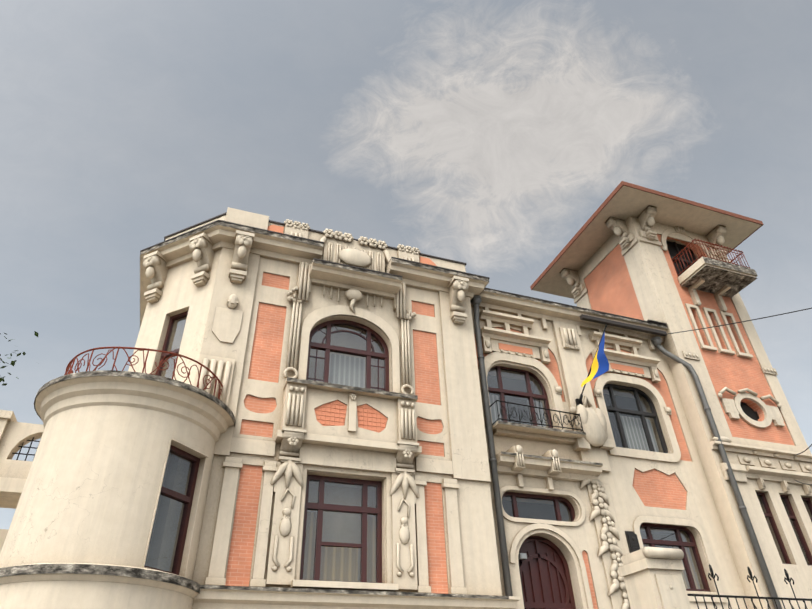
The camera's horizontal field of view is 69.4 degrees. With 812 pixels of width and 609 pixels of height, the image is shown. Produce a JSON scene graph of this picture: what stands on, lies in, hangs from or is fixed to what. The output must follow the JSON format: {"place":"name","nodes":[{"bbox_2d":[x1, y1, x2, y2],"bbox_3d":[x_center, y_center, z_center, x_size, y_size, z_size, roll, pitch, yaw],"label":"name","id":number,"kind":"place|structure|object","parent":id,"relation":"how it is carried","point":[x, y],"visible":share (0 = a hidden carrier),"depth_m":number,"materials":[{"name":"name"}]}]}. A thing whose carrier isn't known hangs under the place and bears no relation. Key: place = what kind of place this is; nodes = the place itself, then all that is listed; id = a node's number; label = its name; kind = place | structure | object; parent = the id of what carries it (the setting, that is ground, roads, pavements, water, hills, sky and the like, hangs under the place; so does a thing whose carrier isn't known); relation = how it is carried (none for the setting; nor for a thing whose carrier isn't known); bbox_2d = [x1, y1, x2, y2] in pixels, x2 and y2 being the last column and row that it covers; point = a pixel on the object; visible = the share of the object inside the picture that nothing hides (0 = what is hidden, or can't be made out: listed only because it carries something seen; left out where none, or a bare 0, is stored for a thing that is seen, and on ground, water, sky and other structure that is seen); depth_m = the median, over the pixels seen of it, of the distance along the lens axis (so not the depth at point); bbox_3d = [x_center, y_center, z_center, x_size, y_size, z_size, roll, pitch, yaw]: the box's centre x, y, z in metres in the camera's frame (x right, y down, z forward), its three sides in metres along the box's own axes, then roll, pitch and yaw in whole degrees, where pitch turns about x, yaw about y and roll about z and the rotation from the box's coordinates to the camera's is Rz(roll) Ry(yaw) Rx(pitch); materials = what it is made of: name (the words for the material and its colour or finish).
{"place":"outdoors","nodes":[
{"label":"outdoors","id":0,"kind":"place"},
{"bbox_2d":[0,410,43,552],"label":"neighboring building","id":1,"kind":"structure","parent":0,"point":[14,434],"depth_m":11.20,"materials":[{"name":"beige paint"}]},
{"bbox_2d":[9,436,41,460],"bbox_3d":[-7.097,2.842,11.561,1.152,0.650,0.024,11,-38,-17],"label":"window grille","id":2,"kind":"object","parent":1,"relation":"attached to","point":[27,454],"visible":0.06,"depth_m":11.43,"materials":[{"name":"black metal"}]},
{"bbox_2d":[0,0,811,529],"label":"sky","id":3,"kind":"structure","parent":0,"point":[484,135],"materials":[{"name":"grey"}]},
{"bbox_2d":[145,315,811,588],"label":"window","id":4,"kind":"structure","parent":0,"point":[370,486],"depth_m":11.84,"materials":[{"name":"glass"}]},
{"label":"pavement","id":5,"kind":"structure","parent":0,"visible":0},
{"bbox_2d":[618,547,690,608],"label":"gate pier","id":6,"kind":"structure","parent":5,"relation":"on","point":[653,577],"depth_m":8.84,"materials":[{"name":"beige stone"}]},
{"bbox_2d":[687,564,811,608],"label":"iron fence","id":7,"kind":"object","parent":5,"relation":"on","point":[712,575],"visible":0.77,"depth_m":9.51,"materials":[{"name":"black metal"}]},
{"bbox_3d":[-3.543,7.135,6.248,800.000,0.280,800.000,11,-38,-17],"label":"ground","id":8,"kind":"structure","parent":0,"visible":0},
{"bbox_2d":[0,331,38,385],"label":"tree","id":9,"kind":"object","parent":8,"relation":"on","point":[13,362],"visible":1,"depth_m":17.76,"materials":[{"name":"green plant"}]},
{"bbox_2d":[0,185,811,608],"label":"stucco building","id":10,"kind":"structure","parent":8,"relation":"on","point":[92,485],"depth_m":11.57,"materials":[{"name":"beige paint"}]},
{"bbox_2d":[0,221,757,598],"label":"weathering stains","id":11,"kind":"object","parent":10,"relation":"on","point":[716,279],"visible":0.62,"depth_m":10.20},
{"bbox_2d":[140,212,667,325],"bbox_3d":[-0.684,1.854,17.310,13.320,1.240,9.880,11,-38,-17],"label":"roof flashing","id":12,"kind":"object","parent":10,"relation":"on","point":[271,221],"visible":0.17,"depth_m":13.24,"materials":[{"name":"grey metal"}]},
{"bbox_2d":[64,238,749,398],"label":"balcony railings","id":13,"kind":"object","parent":10,"relation":"on","point":[70,371],"visible":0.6,"depth_m":9.47,"materials":[{"name":"metal"}]},
{"bbox_2d":[267,225,643,432],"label":"brick panels","id":14,"kind":"object","parent":10,"relation":"attached to","point":[333,413],"visible":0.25,"depth_m":10.96,"materials":[{"name":"brick"}]},
{"bbox_2d":[143,206,811,608],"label":"stucco ornaments","id":15,"kind":"object","parent":10,"relation":"attached to","point":[593,426],"visible":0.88,"depth_m":12.32},
{"bbox_2d":[145,241,809,565],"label":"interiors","id":16,"kind":"object","parent":10,"relation":"attached to","point":[748,411],"depth_m":13.97,"materials":[{"name":"black"}]},
{"bbox_2d":[144,242,811,608],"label":"window frames","id":17,"kind":"structure","parent":10,"relation":"attached to","point":[545,578],"depth_m":11.62,"materials":[{"name":"brown wood"}]},
{"bbox_2d":[470,295,512,595],"bbox_3d":[1.807,4.002,11.165,0.266,10.200,0.338,11,-38,-17],"label":"drainpipe","id":18,"kind":"object","parent":10,"relation":"attached to","point":[476,300],"visible":0.92,"depth_m":11.89,"materials":[{"name":"black metal"}]},
{"bbox_2d":[328,353,658,451],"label":"window curtains","id":19,"kind":"object","parent":10,"relation":"attached to","point":[639,439],"depth_m":13.19,"materials":[{"name":"grey fabric"}]},
{"bbox_2d":[303,512,700,588],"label":"window curtains","id":20,"kind":"object","parent":10,"relation":"attached to","point":[344,555],"depth_m":9.93,"materials":[{"name":"white fabric"}]},
{"bbox_2d":[225,234,794,608],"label":"brick panels","id":21,"kind":"object","parent":10,"relation":"attached to","point":[609,285],"visible":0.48,"depth_m":12.95,"materials":[{"name":"brick"}]},
{"bbox_2d":[518,553,526,559],"bbox_3d":[2.218,4.834,11.322,0.140,0.170,0.200,11,-38,-17],"label":"floodlight","id":22,"kind":"object","parent":10,"relation":"attached to","point":[522,556],"visible":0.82,"depth_m":11.23,"materials":[{"name":"metal"}]},
{"bbox_2d":[490,397,583,431],"bbox_3d":[2.834,2.439,12.849,2.088,0.686,0.394,11,-38,-17],"label":"balcony railing","id":23,"kind":"object","parent":10,"relation":"on","point":[551,422],"visible":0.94,"depth_m":12.65,"materials":[{"name":"black metal"}]},
{"bbox_2d":[575,325,606,405],"bbox_3d":[4.250,1.451,13.382,0.140,1.390,1.599,11,-38,-17],"label":"flagpole","id":24,"kind":"object","parent":10,"relation":"attached to","point":[578,401],"visible":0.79,"depth_m":13.55,"materials":[{"name":"black metal"}]},
{"bbox_2d":[581,347,598,386],"bbox_3d":[4.116,1.381,13.083,0.452,0.959,0.430,11,-38,-17],"label":"yellow flag","id":25,"kind":"object","parent":24,"relation":"attached to","point":[594,367],"visible":1,"depth_m":12.96,"materials":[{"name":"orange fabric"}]},
{"bbox_2d":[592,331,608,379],"bbox_3d":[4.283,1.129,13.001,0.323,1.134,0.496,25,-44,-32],"label":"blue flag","id":26,"kind":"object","parent":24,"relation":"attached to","point":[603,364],"visible":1,"depth_m":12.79,"materials":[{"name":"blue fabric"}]},
{"bbox_2d":[580,314,666,335],"bbox_3d":[5.706,0.515,15.509,2.750,0.370,0.370,11,-38,-17],"label":"gutter","id":27,"kind":"object","parent":10,"relation":"on","point":[621,325],"visible":0.86,"depth_m":15.31,"materials":[{"name":"black metal"}]},
{"bbox_2d":[625,531,639,552],"bbox_3d":[4.701,4.970,12.051,0.280,0.600,0.063,11,-38,-17],"label":"memorial plaque","id":28,"kind":"object","parent":10,"relation":"attached to","point":[632,541],"visible":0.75,"depth_m":12.09,"materials":[{"name":"black stone"}]},
{"bbox_2d":[530,181,763,289],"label":"tower roof","id":29,"kind":"structure","parent":10,"relation":"on","point":[589,221],"depth_m":18.29,"materials":[{"name":"paint"}]},
{"bbox_2d":[651,336,781,608],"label":"drainpipe","id":30,"kind":"object","parent":10,"relation":"attached to","point":[656,341],"visible":0.98,"depth_m":13.38,"materials":[{"name":"grey metal"}]},
{"bbox_2d":[667,308,811,484],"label":"overhead wires","id":31,"kind":"object","parent":10,"relation":"attached to","point":[751,320],"visible":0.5,"depth_m":13.25,"materials":[{"name":"black"}]}
]}

